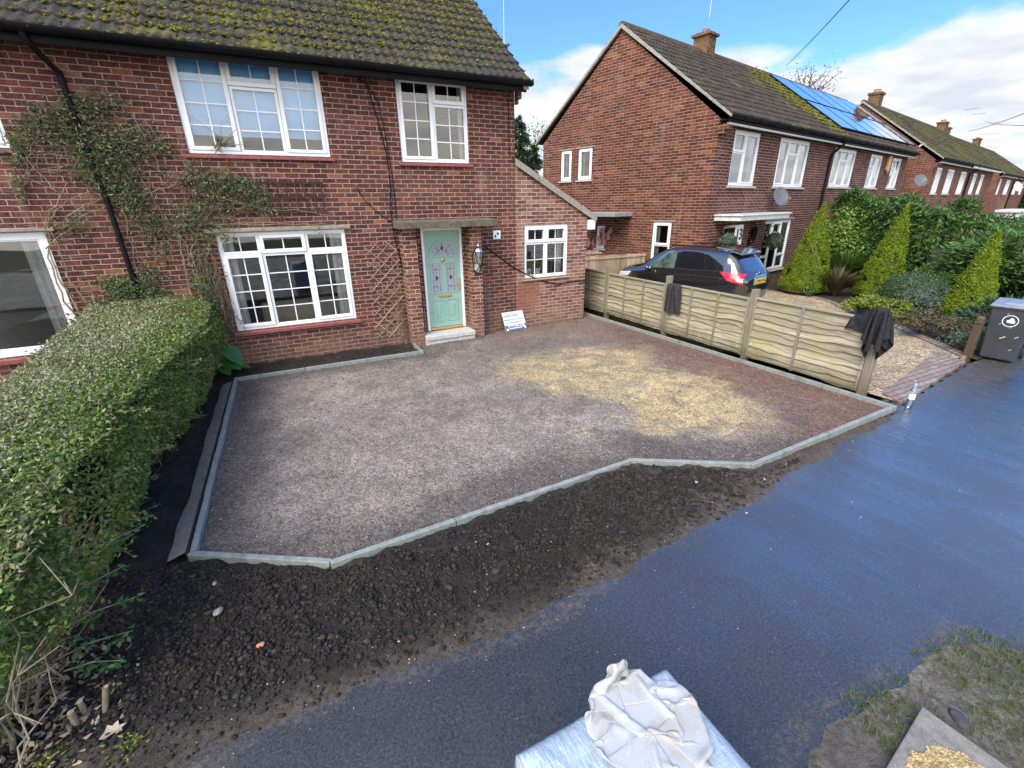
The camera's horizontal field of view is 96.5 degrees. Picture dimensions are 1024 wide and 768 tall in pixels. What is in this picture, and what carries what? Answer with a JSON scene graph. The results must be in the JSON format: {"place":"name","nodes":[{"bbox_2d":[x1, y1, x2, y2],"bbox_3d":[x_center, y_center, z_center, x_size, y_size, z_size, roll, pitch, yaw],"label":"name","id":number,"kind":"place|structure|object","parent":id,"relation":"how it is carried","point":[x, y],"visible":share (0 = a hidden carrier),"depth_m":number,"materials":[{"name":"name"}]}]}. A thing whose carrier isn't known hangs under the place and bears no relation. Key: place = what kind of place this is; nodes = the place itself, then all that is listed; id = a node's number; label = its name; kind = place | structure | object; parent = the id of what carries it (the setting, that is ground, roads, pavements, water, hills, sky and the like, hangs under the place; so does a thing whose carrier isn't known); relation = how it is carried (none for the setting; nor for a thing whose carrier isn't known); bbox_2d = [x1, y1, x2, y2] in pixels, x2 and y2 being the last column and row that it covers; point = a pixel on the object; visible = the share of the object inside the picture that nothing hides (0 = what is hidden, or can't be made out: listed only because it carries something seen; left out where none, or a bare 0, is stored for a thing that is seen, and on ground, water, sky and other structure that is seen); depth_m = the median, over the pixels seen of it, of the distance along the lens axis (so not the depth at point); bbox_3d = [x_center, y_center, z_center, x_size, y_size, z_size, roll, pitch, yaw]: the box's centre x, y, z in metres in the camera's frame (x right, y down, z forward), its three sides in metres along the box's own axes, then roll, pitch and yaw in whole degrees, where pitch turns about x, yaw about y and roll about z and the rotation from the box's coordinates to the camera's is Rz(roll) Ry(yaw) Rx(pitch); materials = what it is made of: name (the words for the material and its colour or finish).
{"place":"outdoors","nodes":[
{"label":"outdoors","id":0,"kind":"place"},
{"bbox_2d":[0,342,900,767],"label":"soil","id":1,"kind":"structure","parent":0,"point":[168,494],"depth_m":3.30,"materials":[{"name":"black soil"}]},
{"bbox_2d":[23,740,69,767],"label":"weed","id":2,"kind":"object","parent":1,"relation":"on","point":[47,757],"visible":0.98,"depth_m":2.31,"materials":[{"name":"green plant"}]},
{"bbox_2d":[0,641,139,767],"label":"leaf litter","id":3,"kind":"object","parent":1,"relation":"on","point":[62,694],"visible":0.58,"depth_m":2.54,"materials":[{"name":"brown plant"}]},
{"bbox_2d":[66,709,80,726],"bbox_3d":[-2.361,1.831,2.472,0.037,0.166,0.036,-11,24,-24],"label":"cut stump","id":4,"kind":"object","parent":1,"relation":"on","point":[73,718],"visible":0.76,"depth_m":2.45,"materials":[{"name":"brown wood"}]},
{"bbox_2d":[77,699,87,715],"bbox_3d":[-2.355,1.812,2.521,0.033,0.168,0.038,-11,24,-24],"label":"cut stump","id":5,"kind":"object","parent":1,"relation":"on","point":[81,705],"visible":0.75,"depth_m":2.50,"materials":[{"name":"brown wood"}]},
{"bbox_2d":[102,685,108,712],"bbox_3d":[-2.264,1.784,2.542,0.032,0.209,0.089,8,23,20],"label":"cut stump","id":6,"kind":"object","parent":1,"relation":"on","point":[105,697],"visible":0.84,"depth_m":2.53,"materials":[{"name":"brown wood"}]},
{"bbox_2d":[99,720,126,739],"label":"fallen leaf","id":7,"kind":"object","parent":1,"relation":"on","point":[115,727],"visible":1,"depth_m":2.44,"materials":[{"name":"beige plant"}]},
{"bbox_2d":[0,294,230,767],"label":"privet hedge","id":8,"kind":"object","parent":1,"relation":"on","point":[94,422],"visible":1,"depth_m":3.37,"materials":[{"name":"green plant"}]},
{"bbox_2d":[99,725,153,764],"bbox_3d":[-2.003,1.860,2.362,0.208,0.126,0.161,-2,22,-4],"label":"weed","id":9,"kind":"object","parent":1,"relation":"on","point":[132,740],"visible":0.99,"depth_m":2.37,"materials":[{"name":"green plant"}]},
{"bbox_2d":[25,276,227,368],"bbox_3d":[-5.874,-0.722,7.068,2.722,1.682,0.386,-11,24,-24],"label":"ivy clump","id":10,"kind":"object","parent":1,"relation":"on","point":[121,297],"visible":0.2,"depth_m":6.92,"materials":[{"name":"green plant"}]},
{"bbox_2d":[217,345,250,375],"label":"arum plant","id":11,"kind":"object","parent":1,"relation":"on","point":[232,354],"visible":0.88,"depth_m":7.54,"materials":[{"name":"green plant"}]},
{"bbox_2d":[236,344,416,374],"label":"bed clods","id":12,"kind":"object","parent":1,"relation":"on","point":[339,360],"visible":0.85,"depth_m":8.33,"materials":[{"name":"soil"}]},
{"bbox_2d":[200,314,883,558],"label":"driveway","id":13,"kind":"structure","parent":0,"point":[437,468],"depth_m":5.75,"materials":[{"name":"grey gravel"}]},
{"bbox_2d":[501,310,526,331],"bbox_3d":[0.051,-1.401,10.129,0.530,0.380,0.213,-13,24,-27],"label":"sign board","id":14,"kind":"object","parent":13,"relation":"on","point":[513,320],"visible":1,"depth_m":10.12,"materials":[{"name":"white plastic"}]},
{"bbox_2d":[166,312,896,568],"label":"edging kerb","id":15,"kind":"structure","parent":13,"relation":"on","point":[185,534],"depth_m":4.77,"materials":[{"name":"concrete"}]},
{"bbox_2d":[183,352,1023,767],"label":"pavement","id":16,"kind":"structure","parent":0,"point":[897,540],"depth_m":3.10,"materials":[{"name":"asphalt"}]},
{"bbox_2d":[515,669,750,767],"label":"wrapped stack","id":17,"kind":"object","parent":16,"relation":"on","point":[571,745],"visible":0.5,"depth_m":1.57,"materials":[{"name":"plastic"}]},
{"bbox_2d":[584,659,713,767],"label":"sweatshirt","id":18,"kind":"object","parent":17,"relation":"on","point":[636,718],"visible":1,"depth_m":1.63,"materials":[{"name":"white fabric"}]},
{"bbox_2d":[905,383,917,407],"bbox_3d":[5.352,0.153,6.109,0.081,0.340,0.081,-11,24,-24],"label":"water bottle","id":19,"kind":"object","parent":16,"relation":"on","point":[911,395],"visible":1,"depth_m":6.10,"materials":[{"name":"plastic"}]},
{"bbox_2d":[979,297,1023,360],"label":"wheelie bin","id":20,"kind":"object","parent":16,"relation":"on","point":[1003,339],"visible":1,"depth_m":7.67,"materials":[{"name":"plastic"}]},
{"bbox_2d":[475,0,1023,176],"label":"sky","id":21,"kind":"structure","parent":0,"point":[933,61],"materials":[{"name":"blue"}]},
{"bbox_2d":[583,291,959,400],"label":"gravel drive","id":22,"kind":"structure","parent":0,"point":[910,356],"depth_m":8.77,"materials":[{"name":"beige gravel"}]},
{"bbox_2d":[619,242,770,297],"bbox_3d":[5.137,-3.234,13.386,2.160,1.706,4.236,-17,26,-35],"label":"parked car","id":23,"kind":"object","parent":22,"relation":"on","point":[733,270],"visible":0.62,"depth_m":12.13,"materials":[{"name":"black paint"}]},
{"bbox_2d":[702,294,952,398],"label":"golden pebbles","id":24,"kind":"object","parent":22,"relation":"on","point":[900,359],"visible":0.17,"depth_m":7.96,"materials":[{"name":"gravel"}]},
{"bbox_2d":[767,290,971,361],"bbox_3d":[9.215,-1.926,12.379,1.628,0.578,9.454,2,22,6],"label":"brick edging","id":25,"kind":"object","parent":22,"relation":"on","point":[954,351],"visible":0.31,"depth_m":9.51,"materials":[{"name":"brown brick"}]},
{"bbox_2d":[583,232,1023,399],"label":"ground","id":26,"kind":"structure","parent":0,"point":[763,363],"depth_m":8.56,"materials":[{"name":"brown soil"}]},
{"bbox_2d":[0,0,599,383],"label":"brick house","id":27,"kind":"structure","parent":26,"relation":"on","point":[446,80],"depth_m":7.74,"materials":[{"name":"brick"}]},
{"bbox_2d":[0,120,15,152],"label":"window","id":28,"kind":"structure","parent":27,"relation":"in","point":[2,135],"depth_m":5.99,"materials":[{"name":"white plastic"}]},
{"bbox_2d":[0,232,80,365],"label":"window","id":29,"kind":"structure","parent":27,"relation":"in","point":[34,244],"depth_m":6.68,"materials":[{"name":"white plastic"}]},
{"bbox_2d":[0,81,334,355],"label":"climbing plant","id":30,"kind":"object","parent":27,"relation":"attached to","point":[100,155],"visible":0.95,"depth_m":6.58,"materials":[{"name":"green plant"}]},
{"bbox_2d":[196,253,249,345],"bbox_3d":[-4.824,-1.340,7.555,0.648,1.605,0.301,-11,24,-24],"label":"dry creeper","id":31,"kind":"object","parent":27,"relation":"attached to","point":[218,295],"visible":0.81,"depth_m":7.51,"materials":[{"name":"brown plant"}]},
{"bbox_2d":[166,57,334,160],"bbox_3d":[-3.972,-4.255,7.057,2.135,1.425,0.170,-11,24,-24],"label":"window","id":32,"kind":"structure","parent":27,"relation":"in","point":[285,104],"depth_m":7.05,"materials":[{"name":"white plastic"}]},
{"bbox_2d":[184,181,326,213],"bbox_3d":[-4.083,-3.023,7.393,1.980,0.480,0.027,-11,24,-24],"label":"grid trellis","id":33,"kind":"object","parent":27,"relation":"attached to","point":[287,196],"visible":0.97,"depth_m":7.47,"materials":[{"name":"brown wood"}]},
{"bbox_2d":[215,229,361,336],"bbox_3d":[-3.890,-1.817,8.082,2.130,1.695,0.246,-11,24,-24],"label":"window","id":34,"kind":"structure","parent":27,"relation":"in","point":[338,248],"depth_m":8.02,"materials":[{"name":"white plastic"}]},
{"bbox_2d":[359,56,396,218],"bbox_3d":[-2.318,-4.061,7.771,0.179,2.386,0.617,6,23,17],"label":"cable","id":35,"kind":"object","parent":27,"relation":"attached to","point":[386,142],"visible":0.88,"depth_m":7.96,"materials":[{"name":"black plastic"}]},
{"bbox_2d":[353,54,403,278],"bbox_3d":[-2.357,-3.501,7.987,0.261,3.628,0.686,9,24,24],"label":"cable","id":36,"kind":"object","parent":27,"relation":"attached to","point":[387,165],"visible":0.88,"depth_m":8.09,"materials":[{"name":"black plastic"}]},
{"bbox_2d":[365,241,405,338],"bbox_3d":[-2.402,-1.794,8.782,0.610,1.841,0.020,-11,24,-24],"label":"lattice trellis","id":37,"kind":"object","parent":27,"relation":"attached to","point":[386,287],"visible":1,"depth_m":8.75,"materials":[{"name":"brown wood"}]},
{"bbox_2d":[395,79,473,166],"bbox_3d":[-1.429,-4.721,8.288,1.420,1.410,0.237,-11,24,-24],"label":"window","id":38,"kind":"structure","parent":27,"relation":"in","point":[461,105],"depth_m":8.29,"materials":[{"name":"white plastic"}]},
{"bbox_2d":[420,227,465,330],"bbox_3d":[-1.386,-2.118,9.279,0.830,2.020,0.123,-11,24,-24],"label":"door","id":39,"kind":"structure","parent":27,"relation":"in","point":[442,248],"depth_m":9.25,"materials":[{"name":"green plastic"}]},
{"bbox_2d":[472,241,482,272],"bbox_3d":[-0.688,-2.502,9.058,0.223,0.636,0.223,-2,22,-4],"label":"wall lantern","id":40,"kind":"object","parent":27,"relation":"attached to","point":[477,249],"depth_m":9.04,"materials":[{"name":"silver metal"}]},
{"bbox_2d":[481,245,584,283],"bbox_3d":[0.499,-2.622,10.002,2.732,0.985,0.236,-14,25,-29],"label":"cable","id":41,"kind":"object","parent":27,"relation":"attached to","point":[527,274],"visible":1,"depth_m":9.98,"materials":[{"name":"black plastic"}]},
{"bbox_2d":[529,258,542,273],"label":"potted plant","id":42,"kind":"object","parent":27,"relation":"on","point":[537,266],"visible":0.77,"depth_m":10.26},
{"bbox_2d":[522,224,569,281],"bbox_3d":[0.730,-2.927,10.148,1.225,1.170,0.236,-11,24,-24],"label":"window","id":43,"kind":"structure","parent":27,"relation":"in","point":[561,238],"depth_m":10.14,"materials":[{"name":"white plastic"}]},
{"bbox_2d":[514,115,539,174],"bbox_3d":[0.618,-15.961,36.440,5.498,9.679,6.079,-11,24,-24],"label":"conifer tree","id":44,"kind":"object","parent":26,"relation":"on","point":[523,139],"visible":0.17,"depth_m":34.77,"materials":[{"name":"green plant"}]},
{"bbox_2d":[515,115,546,173],"bbox_3d":[2.280,-18.322,41.540,9.163,10.346,8.379,-11,24,-24],"label":"broadleaf tree","id":45,"kind":"object","parent":26,"relation":"on","point":[535,141],"visible":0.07,"depth_m":37.98,"materials":[{"name":"green plant"}]},
{"bbox_2d":[525,143,542,171],"bbox_3d":[1.590,-15.966,38.657,5.849,8.036,5.437,7,23,19],"label":"conifer tree","id":46,"kind":"object","parent":26,"relation":"on","point":[537,160],"visible":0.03,"depth_m":37.23,"materials":[{"name":"green plant"}]},
{"bbox_2d":[585,250,645,273],"bbox_3d":[2.291,-3.453,14.651,4.520,1.726,0.650,-11,24,-24],"label":"closeboard fence","id":47,"kind":"object","parent":26,"relation":"on","point":[595,260],"visible":0.14,"depth_m":14.71,"materials":[{"name":"beige wood"}]},
{"bbox_2d":[535,21,920,284],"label":"brick house","id":48,"kind":"structure","parent":26,"relation":"on","point":[653,143],"depth_m":15.74,"materials":[{"name":"brick"}]},
{"bbox_2d":[558,150,589,182],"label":"window","id":49,"kind":"structure","parent":48,"relation":"in","point":[566,155],"depth_m":17.74,"materials":[{"name":"white plastic"}]},
{"bbox_2d":[575,147,592,181],"bbox_3d":[2.758,-8.158,17.020,0.253,1.130,0.820,-17,27,-36],"label":"window","id":50,"kind":"structure","parent":48,"relation":"in","point":[581,169],"depth_m":17.11,"materials":[{"name":"white plastic"}]},
{"bbox_2d":[593,226,604,249],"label":"window","id":51,"kind":"structure","parent":48,"relation":"in","point":[599,233],"depth_m":17.31,"materials":[{"name":"white plastic"}]},
{"bbox_2d":[600,227,612,240],"bbox_3d":[3.478,-5.546,16.900,0.036,0.465,0.600,-17,27,-36],"label":"butterfly ornament","id":52,"kind":"object","parent":48,"relation":"attached to","point":[606,234],"visible":1,"depth_m":16.91,"materials":[{"name":"pink metal"}]},
{"bbox_2d":[650,222,671,258],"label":"window","id":53,"kind":"structure","parent":48,"relation":"in","point":[661,230],"depth_m":15.58,"materials":[{"name":"white plastic"}]},
{"bbox_2d":[717,225,738,246],"bbox_3d":[6.721,-4.518,14.245,0.651,0.842,0.647,1,22,5],"label":"topiary ball","id":54,"kind":"object","parent":48,"relation":"hanging from","point":[729,238],"visible":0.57,"depth_m":14.11,"materials":[{"name":"green plant"}]},
{"bbox_2d":[722,225,743,243],"bbox_3d":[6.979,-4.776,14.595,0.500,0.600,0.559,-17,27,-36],"label":"number plaque","id":55,"kind":"object","parent":48,"relation":"attached to","point":[738,233],"visible":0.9,"depth_m":14.38,"materials":[{"name":"plastic"}]},
{"bbox_2d":[726,130,760,187],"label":"window","id":56,"kind":"structure","parent":48,"relation":"in","point":[746,144],"depth_m":15.00,"materials":[{"name":"white plastic"}]},
{"bbox_2d":[747,222,757,245],"bbox_3d":[8.389,-5.197,15.868,0.240,0.793,0.291,-7,22,-15],"label":"wall lantern","id":57,"kind":"object","parent":48,"relation":"attached to","point":[754,230],"depth_m":15.79,"materials":[{"name":"black plastic"}]},
{"bbox_2d":[765,225,783,249],"bbox_3d":[9.388,-5.228,16.318,0.630,0.854,0.636,1,22,5],"label":"topiary ball","id":58,"kind":"object","parent":48,"relation":"hanging from","point":[773,240],"visible":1,"depth_m":16.20,"materials":[{"name":"green plant"}]},
{"bbox_2d":[759,220,790,271],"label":"window","id":59,"kind":"structure","parent":48,"relation":"in","point":[771,259],"depth_m":18.11,"materials":[{"name":"white plastic"}]},
{"bbox_2d":[773,187,790,205],"bbox_3d":[9.382,-6.498,15.829,0.565,0.625,0.564,12,25,29],"label":"satellite dish","id":60,"kind":"object","parent":48,"relation":"attached to","point":[781,197],"visible":1,"depth_m":15.92,"materials":[{"name":"grey plastic"}]},
{"bbox_2d":[771,138,809,188],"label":"window","id":61,"kind":"structure","parent":48,"relation":"in","point":[792,157],"depth_m":17.16,"materials":[{"name":"white plastic"}]},
{"bbox_2d":[827,148,856,188],"bbox_3d":[14.194,-9.256,19.691,2.782,1.540,0.329,-17,26,-35],"label":"window","id":62,"kind":"structure","parent":48,"relation":"in","point":[843,163],"depth_m":19.70,"materials":[{"name":"white plastic"}]},
{"bbox_2d":[863,154,882,189],"bbox_3d":[17.502,-10.287,22.212,2.013,1.520,0.335,-17,26,-35],"label":"window","id":63,"kind":"structure","parent":48,"relation":"in","point":[875,162],"depth_m":22.24,"materials":[{"name":"white plastic"}]},
{"bbox_2d":[885,155,892,172],"bbox_3d":[18.969,-11.085,23.002,0.479,0.812,0.110,-17,27,-36],"label":"alarm box","id":64,"kind":"object","parent":48,"relation":"attached to","point":[888,163],"visible":1,"depth_m":22.91,"materials":[{"name":"yellow plastic"}]},
{"bbox_2d":[885,158,901,189],"bbox_3d":[20.210,-11.134,24.261,1.812,1.520,0.295,-17,27,-35],"label":"window","id":65,"kind":"structure","parent":48,"relation":"in","point":[896,163],"depth_m":24.30,"materials":[{"name":"white plastic"}]},
{"bbox_2d":[914,174,927,186],"bbox_3d":[22.603,-11.201,25.126,0.592,0.648,0.634,-11,24,-24],"label":"satellite dish","id":66,"kind":"object","parent":48,"relation":"attached to","point":[920,180],"visible":1,"depth_m":25.23,"materials":[{"name":"grey plastic"}]},
{"bbox_2d":[584,266,876,395],"bbox_3d":[3.218,-1.570,9.639,0.123,1.469,8.011,-11,24,-24],"label":"lap panel fence","id":67,"kind":"object","parent":26,"relation":"on","point":[825,345],"visible":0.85,"depth_m":7.82,"materials":[{"name":"beige wood"}]},
{"bbox_2d":[664,283,680,313],"bbox_3d":[3.319,-1.747,9.296,0.368,0.576,0.461,-11,24,-24],"label":"charcoal garment","id":68,"kind":"object","parent":67,"relation":"hanging from","point":[672,304],"visible":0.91,"depth_m":9.22,"materials":[{"name":"fabric"}]},
{"bbox_2d":[845,307,893,359],"bbox_3d":[4.897,-0.728,6.298,0.398,0.712,0.606,-11,24,-24],"label":"black jacket","id":69,"kind":"object","parent":67,"relation":"hanging from","point":[875,326],"visible":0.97,"depth_m":6.13,"materials":[{"name":"fabric"}]},
{"bbox_2d":[756,53,844,91],"bbox_3d":[20.584,-17.641,35.670,6.301,12.864,8.103,-11,24,-24],"label":"bare tree","id":70,"kind":"object","parent":26,"relation":"on","point":[814,81],"visible":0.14,"depth_m":31.98,"materials":[{"name":"brown plant"}]},
{"bbox_2d":[858,89,1001,239],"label":"brick house","id":71,"kind":"structure","parent":26,"relation":"on","point":[948,166],"depth_m":29.41,"materials":[{"name":"brick"}]},
{"bbox_2d":[929,167,942,194],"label":"window","id":72,"kind":"structure","parent":71,"relation":"in","point":[939,170],"depth_m":27.58,"materials":[{"name":"white plastic"}]},
{"bbox_2d":[941,169,954,194],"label":"window","id":73,"kind":"structure","parent":71,"relation":"in","point":[950,174],"depth_m":29.52,"materials":[{"name":"white plastic"}]},
{"bbox_2d":[955,172,966,194],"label":"window","id":74,"kind":"structure","parent":71,"relation":"in","point":[963,175],"depth_m":32.01,"materials":[{"name":"white plastic"}]},
{"bbox_2d":[946,125,1023,231],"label":"brick house","id":75,"kind":"structure","parent":26,"relation":"on","point":[1002,193],"depth_m":50.31,"materials":[{"name":"brick"}]},
{"bbox_2d":[991,209,1023,223],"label":"porch canopy","id":76,"kind":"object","parent":26,"relation":"on","point":[1012,212],"depth_m":48.42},
{"bbox_2d":[767,277,985,359],"bbox_3d":[14.529,-3.534,16.156,19.560,0.504,9.960,-11,24,-24],"label":"flower bed","id":77,"kind":"object","parent":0,"point":[844,294],"visible":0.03,"depth_m":12.17,"materials":[{"name":"soil"}]},
{"bbox_2d":[777,200,830,292],"bbox_3d":[10.193,-4.623,15.587,1.666,3.098,1.674,-11,24,-24],"label":"golden conifer","id":78,"kind":"object","parent":77,"relation":"on","point":[805,266],"visible":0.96,"depth_m":15.38,"materials":[{"name":"green plant"}]},
{"bbox_2d":[800,287,817,296],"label":"garden plant","id":79,"kind":"object","parent":77,"relation":"on","point":[808,292],"visible":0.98,"depth_m":15.38,"materials":[{"name":"green plant"}]},
{"bbox_2d":[818,265,865,295],"bbox_3d":[10.884,-3.479,15.222,2.058,1.079,1.944,4,22,12],"label":"spiky plant","id":80,"kind":"object","parent":77,"relation":"on","point":[837,282],"visible":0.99,"depth_m":15.08,"materials":[{"name":"brown plant"}]},
{"bbox_2d":[823,246,868,277],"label":"spiky plant","id":81,"kind":"object","parent":77,"relation":"on","point":[851,265],"visible":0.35,"depth_m":16.41,"materials":[{"name":"green plant"}]},
{"bbox_2d":[823,201,885,265],"bbox_3d":[12.986,-5.467,17.571,2.363,3.249,2.444,-1,21,-1],"label":"shrub","id":82,"kind":"object","parent":77,"relation":"on","point":[842,238],"visible":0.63,"depth_m":17.00,"materials":[{"name":"green plant"}]},
{"bbox_2d":[839,292,890,312],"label":"shrub","id":83,"kind":"object","parent":77,"relation":"on","point":[862,303],"visible":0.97,"depth_m":12.27,"materials":[{"name":"green plant"}]},
{"bbox_2d":[852,203,911,295],"bbox_3d":[11.941,-4.183,14.547,1.447,2.994,1.352,-11,24,-24],"label":"golden conifer","id":84,"kind":"object","parent":77,"relation":"on","point":[889,260],"visible":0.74,"depth_m":14.43,"materials":[{"name":"green plant"}]},
{"bbox_2d":[872,298,921,319],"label":"garden plant","id":85,"kind":"object","parent":77,"relation":"on","point":[893,305],"visible":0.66,"depth_m":11.38,"materials":[{"name":"green plant"}]},
{"bbox_2d":[822,183,985,284],"bbox_3d":[13.617,-5.270,16.516,1.757,3.830,5.239,-2,22,-2],"label":"laurel hedge","id":86,"kind":"object","parent":77,"relation":"on","point":[921,249],"visible":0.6,"depth_m":15.03,"materials":[{"name":"green plant"}]},
{"bbox_2d":[875,271,953,310],"bbox_3d":[11.351,-2.596,12.860,1.772,1.153,1.752,-11,24,-24],"label":"shrub","id":87,"kind":"object","parent":77,"relation":"on","point":[899,283],"visible":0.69,"depth_m":12.50,"materials":[{"name":"green plant"}]},
{"bbox_2d":[892,304,948,334],"bbox_3d":[8.639,-1.328,9.621,1.151,0.736,0.776,-6,22,-12],"label":"shrub","id":88,"kind":"object","parent":77,"relation":"on","point":[924,320],"visible":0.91,"depth_m":9.48,"materials":[{"name":"brown plant"}]},
{"bbox_2d":[894,286,951,310],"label":"shrub","id":89,"kind":"object","parent":77,"relation":"on","point":[933,299],"visible":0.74,"depth_m":11.44,"materials":[{"name":"green plant"}]},
{"bbox_2d":[932,314,972,340],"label":"shrub","id":90,"kind":"object","parent":77,"relation":"on","point":[952,325],"visible":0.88,"depth_m":8.89,"materials":[{"name":"brown plant"}]},
{"bbox_2d":[885,210,1023,267],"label":"clipped hedge","id":91,"kind":"object","parent":77,"relation":"on","point":[1014,221],"visible":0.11,"depth_m":15.52,"materials":[{"name":"plant"}]},
{"bbox_2d":[934,328,983,350],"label":"garden plant","id":92,"kind":"object","parent":77,"relation":"on","point":[960,337],"visible":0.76,"depth_m":8.28,"materials":[{"name":"green plant"}]},
{"bbox_2d":[917,218,1023,298],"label":"spreading conifer","id":93,"kind":"object","parent":77,"relation":"on","point":[959,258],"visible":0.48,"depth_m":11.91,"materials":[{"name":"green plant"}]},
{"bbox_2d":[939,227,1003,315],"bbox_3d":[10.714,-2.477,10.548,1.018,2.164,1.021,-11,24,-24],"label":"golden conifer","id":94,"kind":"object","parent":77,"relation":"on","point":[977,280],"visible":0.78,"depth_m":10.42,"materials":[{"name":"green plant"}]},
{"bbox_2d":[962,316,985,364],"bbox_3d":[8.007,-0.751,7.930,0.130,0.865,0.123,-11,24,-24],"label":"wooden post","id":95,"kind":"object","parent":77,"relation":"on","point":[974,336],"visible":0.86,"depth_m":7.88,"materials":[{"name":"brown wood"}]},
{"bbox_2d":[944,293,1023,330],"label":"spreading conifer","id":96,"kind":"object","parent":77,"relation":"on","point":[973,313],"visible":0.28,"depth_m":9.63,"materials":[{"name":"green plant"}]},
{"bbox_2d":[796,622,1023,767],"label":"verge","id":97,"kind":"structure","parent":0,"point":[844,744],"depth_m":2.48,"materials":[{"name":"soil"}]},
{"bbox_2d":[886,707,1007,767],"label":"paving slab","id":98,"kind":"object","parent":97,"relation":"on","point":[927,727],"depth_m":2.30,"materials":[{"name":"grey concrete"}]},
{"bbox_2d":[904,744,983,767],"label":"spilled sand","id":99,"kind":"structure","parent":98,"relation":"on","point":[937,756],"depth_m":2.22,"materials":[{"name":"yellow sand"}]},
{"bbox_2d":[948,708,970,730],"bbox_3d":[2.390,1.791,2.437,0.067,0.038,0.122,1,22,5],"label":"verge rock","id":100,"kind":"object","parent":97,"relation":"on","point":[956,714],"visible":0.98,"depth_m":2.43,"materials":[{"name":"grey stone"}]},
{"bbox_2d":[880,352,965,405],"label":"block paving","id":101,"kind":"structure","parent":0,"point":[925,374],"depth_m":7.15,"materials":[{"name":"brown brick"}]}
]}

